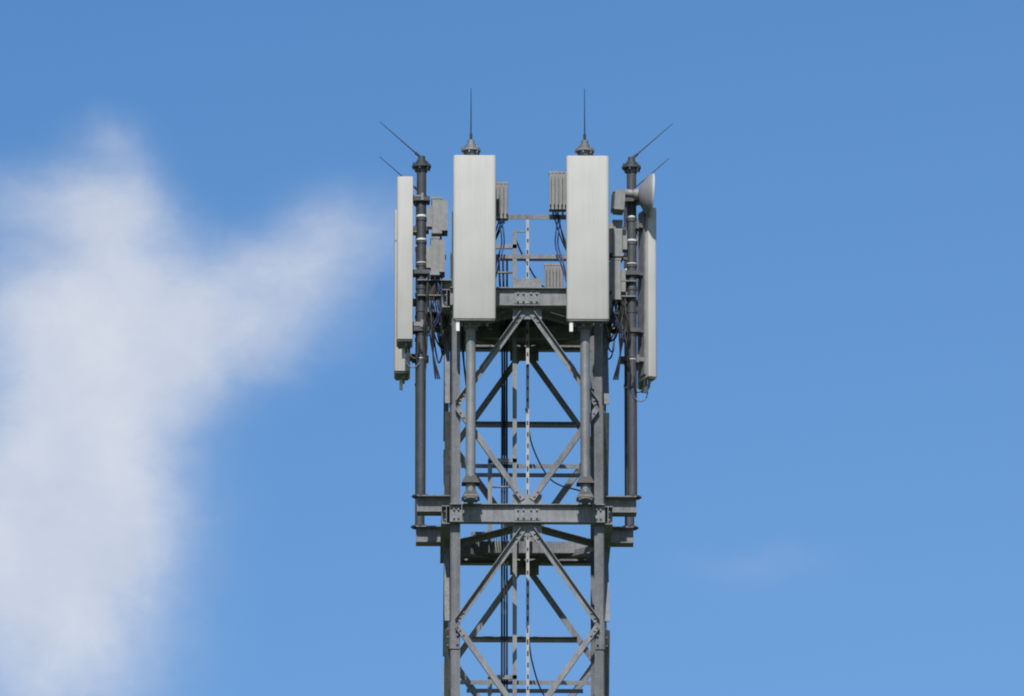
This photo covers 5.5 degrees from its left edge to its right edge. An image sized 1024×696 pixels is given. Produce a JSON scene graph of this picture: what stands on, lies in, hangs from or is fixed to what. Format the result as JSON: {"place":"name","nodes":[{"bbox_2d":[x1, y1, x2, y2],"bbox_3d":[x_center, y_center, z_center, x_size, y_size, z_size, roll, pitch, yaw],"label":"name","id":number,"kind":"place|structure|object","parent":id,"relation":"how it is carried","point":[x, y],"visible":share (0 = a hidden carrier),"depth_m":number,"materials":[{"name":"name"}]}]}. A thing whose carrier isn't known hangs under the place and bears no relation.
{"place":"outdoors","nodes":[
{"label":"outdoors","id":0,"kind":"place"},
{"bbox_2d":[0,0,1023,695],"label":"sky","id":1,"kind":"structure","parent":0,"point":[207,427],"materials":[{"name":"blue"}]},
{"bbox_2d":[609,220,626,262],"bbox_3d":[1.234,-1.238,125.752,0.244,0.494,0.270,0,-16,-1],"label":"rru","id":2,"kind":"object","parent":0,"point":[617,241],"visible":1,"depth_m":125.65,"materials":[{"name":"grey metal"}]},
{"label":"ground","id":3,"kind":"structure","parent":0,"visible":0},
{"bbox_3d":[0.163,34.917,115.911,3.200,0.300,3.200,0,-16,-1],"label":"footing","id":4,"kind":"object","parent":3,"relation":"on","visible":0},
{"bbox_2d":[488,230,529,695],"bbox_3d":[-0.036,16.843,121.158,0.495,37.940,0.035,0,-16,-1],"label":"ladder","id":5,"kind":"object","parent":4,"relation":"on","point":[513,460],"visible":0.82,"depth_m":125.55,"materials":[{"name":"metal"}]},
{"bbox_2d":[416,214,636,695],"bbox_3d":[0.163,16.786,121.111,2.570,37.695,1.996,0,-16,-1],"label":"lattice tower","id":6,"kind":"structure","parent":4,"relation":"on","point":[542,310],"depth_m":125.12,"materials":[{"name":"metal"}]},
{"bbox_2d":[411,194,428,529],"bbox_3d":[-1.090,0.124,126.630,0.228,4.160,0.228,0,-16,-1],"label":"pole","id":7,"kind":"object","parent":6,"relation":"on","point":[419,520],"visible":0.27,"depth_m":126.24,"materials":[{"name":"grey metal"}]},
{"bbox_2d":[380,157,416,190],"bbox_3d":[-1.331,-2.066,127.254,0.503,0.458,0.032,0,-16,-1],"label":"lightning rod","id":8,"kind":"object","parent":7,"relation":"on","point":[415,187],"visible":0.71,"depth_m":127.26,"materials":[{"name":"grey metal"}]},
{"bbox_2d":[394,210,416,389],"bbox_3d":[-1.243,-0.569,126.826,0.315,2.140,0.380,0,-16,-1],"label":"panel","id":9,"kind":"object","parent":7,"relation":"attached to","point":[401,371],"visible":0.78,"depth_m":126.56,"materials":[{"name":"plastic"}]},
{"bbox_2d":[411,155,430,498],"bbox_3d":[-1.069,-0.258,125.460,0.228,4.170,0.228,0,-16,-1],"label":"pole","id":10,"kind":"object","parent":6,"relation":"on","point":[421,166],"visible":1,"depth_m":125.37,"materials":[{"name":"grey metal"}]},
{"bbox_2d":[380,122,420,155],"bbox_3d":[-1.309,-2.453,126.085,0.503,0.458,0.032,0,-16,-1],"label":"lightning rod","id":11,"kind":"object","parent":10,"relation":"on","point":[416,153],"visible":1,"depth_m":126.07,"materials":[{"name":"grey metal"}]},
{"bbox_2d":[396,176,423,358],"bbox_3d":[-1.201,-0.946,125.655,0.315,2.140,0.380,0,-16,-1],"label":"front panel","id":12,"kind":"object","parent":10,"relation":"attached to","point":[405,323],"visible":1,"depth_m":125.48,"materials":[{"name":"plastic"}]},
{"bbox_2d":[426,237,444,279],"bbox_3d":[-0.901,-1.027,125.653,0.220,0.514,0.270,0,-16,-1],"label":"remote radio unit","id":13,"kind":"object","parent":10,"relation":"attached to","point":[435,258],"visible":1,"depth_m":125.55,"materials":[{"name":"grey metal"}]},
{"bbox_2d":[427,197,447,239],"bbox_3d":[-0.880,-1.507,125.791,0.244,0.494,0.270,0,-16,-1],"label":"remote radio unit","id":14,"kind":"object","parent":10,"relation":"attached to","point":[437,218],"visible":1,"depth_m":125.69,"materials":[{"name":"grey metal"}]},
{"bbox_2d":[496,182,507,223],"bbox_3d":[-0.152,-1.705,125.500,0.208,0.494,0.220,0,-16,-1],"label":"remote radio unit","id":15,"kind":"object","parent":6,"relation":"on","point":[502,200],"visible":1,"depth_m":125.44,"materials":[{"name":"grey metal"}]},
{"bbox_2d":[415,214,636,388],"bbox_3d":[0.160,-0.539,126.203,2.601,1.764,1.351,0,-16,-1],"label":"side pole ties","id":16,"kind":"object","parent":6,"relation":"attached to","point":[628,216],"visible":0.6,"depth_m":125.76,"materials":[{"name":"silver metal"}]},
{"bbox_2d":[410,196,643,363],"bbox_3d":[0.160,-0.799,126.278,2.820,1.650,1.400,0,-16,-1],"label":"mounting brackets","id":17,"kind":"object","parent":16,"relation":"attached to","point":[637,273],"visible":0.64,"depth_m":125.71,"materials":[{"name":"grey metal"}]},
{"bbox_2d":[633,174,652,216],"bbox_3d":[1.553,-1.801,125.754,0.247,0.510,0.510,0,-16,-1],"label":"microwave dish","id":18,"kind":"object","parent":17,"relation":"attached to","point":[643,194],"visible":1,"depth_m":125.61,"materials":[{"name":"grey metal"}]},
{"bbox_2d":[610,189,633,214],"bbox_3d":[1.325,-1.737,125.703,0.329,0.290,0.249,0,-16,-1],"label":"radio unit","id":19,"kind":"object","parent":18,"relation":"attached to","point":[618,201],"visible":1,"depth_m":125.61,"materials":[{"name":"grey metal"}]},
{"bbox_2d":[649,173,654,216],"bbox_3d":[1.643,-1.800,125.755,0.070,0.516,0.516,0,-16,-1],"label":"radome","id":20,"kind":"object","parent":18,"relation":"attached to","point":[652,195],"visible":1,"depth_m":125.54,"materials":[{"name":"white plastic"}]},
{"bbox_2d":[635,208,656,387],"bbox_3d":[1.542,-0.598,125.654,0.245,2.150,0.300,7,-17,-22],"label":"front panel","id":21,"kind":"object","parent":17,"relation":"attached to","point":[646,357],"visible":1,"depth_m":125.57,"materials":[{"name":"plastic"}]},
{"bbox_2d":[405,219,647,401],"bbox_3d":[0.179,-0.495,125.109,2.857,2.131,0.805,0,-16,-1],"label":"cables","id":22,"kind":"object","parent":6,"relation":"attached to","point":[497,267],"visible":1,"depth_m":125.30,"materials":[{"name":"black rubber"}]},
{"bbox_2d":[408,212,645,695],"bbox_3d":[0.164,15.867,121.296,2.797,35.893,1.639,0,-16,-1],"label":"black cables","id":23,"kind":"object","parent":6,"relation":"attached to","point":[620,309],"visible":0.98,"depth_m":125.42,"materials":[{"name":"black rubber"}]},
{"bbox_2d":[526,220,528,695],"bbox_3d":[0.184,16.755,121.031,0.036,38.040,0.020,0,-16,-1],"label":"climbing rail","id":24,"kind":"object","parent":6,"relation":"attached to","point":[527,472],"visible":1,"depth_m":125.47,"materials":[{"name":"metal"}]},
{"bbox_2d":[527,228,528,689],"bbox_3d":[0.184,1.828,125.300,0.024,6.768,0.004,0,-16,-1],"label":"climb rail notches","id":25,"kind":"object","parent":24,"relation":"attached to","point":[527,491],"visible":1,"depth_m":125.38,"materials":[{"name":"grey metal"}]},
{"bbox_2d":[464,323,591,505],"bbox_3d":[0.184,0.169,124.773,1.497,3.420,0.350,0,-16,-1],"label":"pole clamps","id":26,"kind":"object","parent":6,"relation":"attached to","point":[471,501],"visible":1,"depth_m":124.30,"materials":[{"name":"metal"}]},
{"bbox_2d":[461,475,594,501],"bbox_3d":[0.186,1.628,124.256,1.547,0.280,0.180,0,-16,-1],"label":"pole feet","id":27,"kind":"object","parent":26,"relation":"attached to","point":[582,479],"visible":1,"depth_m":124.19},
{"bbox_2d":[461,139,480,500],"bbox_3d":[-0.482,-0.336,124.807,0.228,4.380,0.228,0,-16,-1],"label":"pole","id":28,"kind":"object","parent":27,"relation":"attached to","point":[471,147],"visible":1,"depth_m":124.51,"materials":[{"name":"metal"}]},
{"bbox_2d":[470,104,471,138],"bbox_3d":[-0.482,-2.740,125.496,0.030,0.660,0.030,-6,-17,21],"label":"lightning rod","id":29,"kind":"object","parent":28,"relation":"on","point":[471,122],"visible":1,"depth_m":125.47,"materials":[{"name":"grey metal"}]},
{"bbox_2d":[453,155,495,331],"bbox_3d":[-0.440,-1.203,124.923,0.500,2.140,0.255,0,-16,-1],"label":"front panel","id":30,"kind":"object","parent":28,"relation":"attached to","point":[474,238],"visible":1,"depth_m":124.81,"materials":[{"name":"plastic"}]},
{"bbox_2d":[575,140,594,501],"bbox_3d":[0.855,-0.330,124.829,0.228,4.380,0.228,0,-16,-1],"label":"pole","id":31,"kind":"object","parent":27,"relation":"attached to","point":[585,148],"visible":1,"depth_m":124.53,"materials":[{"name":"metal"}]},
{"bbox_2d":[549,171,565,214],"bbox_3d":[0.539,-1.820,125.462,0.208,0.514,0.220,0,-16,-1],"label":"remote radio unit","id":32,"kind":"object","parent":31,"relation":"attached to","point":[557,191],"visible":1,"depth_m":125.40,"materials":[{"name":"grey metal"}]},
{"bbox_2d":[583,89,585,139],"bbox_3d":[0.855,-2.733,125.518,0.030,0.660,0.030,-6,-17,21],"label":"lightning rod","id":33,"kind":"object","parent":31,"relation":"on","point":[584,136],"visible":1,"depth_m":125.50,"materials":[{"name":"grey metal"}]},
{"bbox_2d":[566,156,608,331],"bbox_3d":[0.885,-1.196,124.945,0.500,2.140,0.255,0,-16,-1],"label":"front panel","id":34,"kind":"object","parent":31,"relation":"attached to","point":[587,239],"visible":1,"depth_m":124.83,"materials":[{"name":"plastic"}]},
{"bbox_2d":[544,263,562,286],"bbox_3d":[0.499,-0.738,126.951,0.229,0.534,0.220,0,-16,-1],"label":"remote radio unit","id":35,"kind":"object","parent":6,"relation":"attached to","point":[553,274],"visible":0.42,"depth_m":126.93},
{"bbox_2d":[609,258,625,307],"bbox_3d":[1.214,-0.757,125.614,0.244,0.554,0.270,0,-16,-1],"label":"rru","id":36,"kind":"object","parent":6,"relation":"attached to","point":[617,275],"visible":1,"depth_m":125.51,"materials":[{"name":"grey metal"}]},
{"bbox_2d":[623,205,638,530],"bbox_3d":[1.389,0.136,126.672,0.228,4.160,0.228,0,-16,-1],"label":"pole","id":37,"kind":"object","parent":6,"relation":"on","point":[629,521],"visible":0.21,"depth_m":126.42,"materials":[{"name":"grey metal"}]},
{"bbox_2d":[636,231,649,392],"bbox_3d":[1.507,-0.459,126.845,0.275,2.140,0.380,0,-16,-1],"label":"panel","id":38,"kind":"object","parent":37,"relation":"attached to","point":[639,386],"visible":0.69,"depth_m":126.78,"materials":[{"name":"metal"}]},
{"bbox_2d":[636,158,668,186],"bbox_3d":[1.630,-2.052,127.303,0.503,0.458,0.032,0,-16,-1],"label":"lightning rod","id":39,"kind":"object","parent":37,"relation":"on","point":[651,173],"visible":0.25,"depth_m":127.31,"materials":[{"name":"grey metal"}]},
{"bbox_2d":[622,157,641,499],"bbox_3d":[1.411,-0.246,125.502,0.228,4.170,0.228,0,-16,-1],"label":"pole","id":40,"kind":"object","parent":6,"relation":"on","point":[631,167],"visible":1,"depth_m":125.43,"materials":[{"name":"grey metal"}]},
{"bbox_2d":[633,123,672,156],"bbox_3d":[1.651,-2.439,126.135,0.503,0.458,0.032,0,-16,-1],"label":"lightning rod","id":41,"kind":"object","parent":40,"relation":"on","point":[636,155],"visible":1,"depth_m":126.12,"materials":[{"name":"grey metal"}]},
{"bbox_2d":[447,211,607,695],"bbox_3d":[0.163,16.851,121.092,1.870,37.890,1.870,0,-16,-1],"label":"tower legs","id":42,"kind":"object","parent":4,"relation":"on","point":[598,649],"visible":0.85,"depth_m":124.58,"materials":[{"name":"metal"}]}
]}

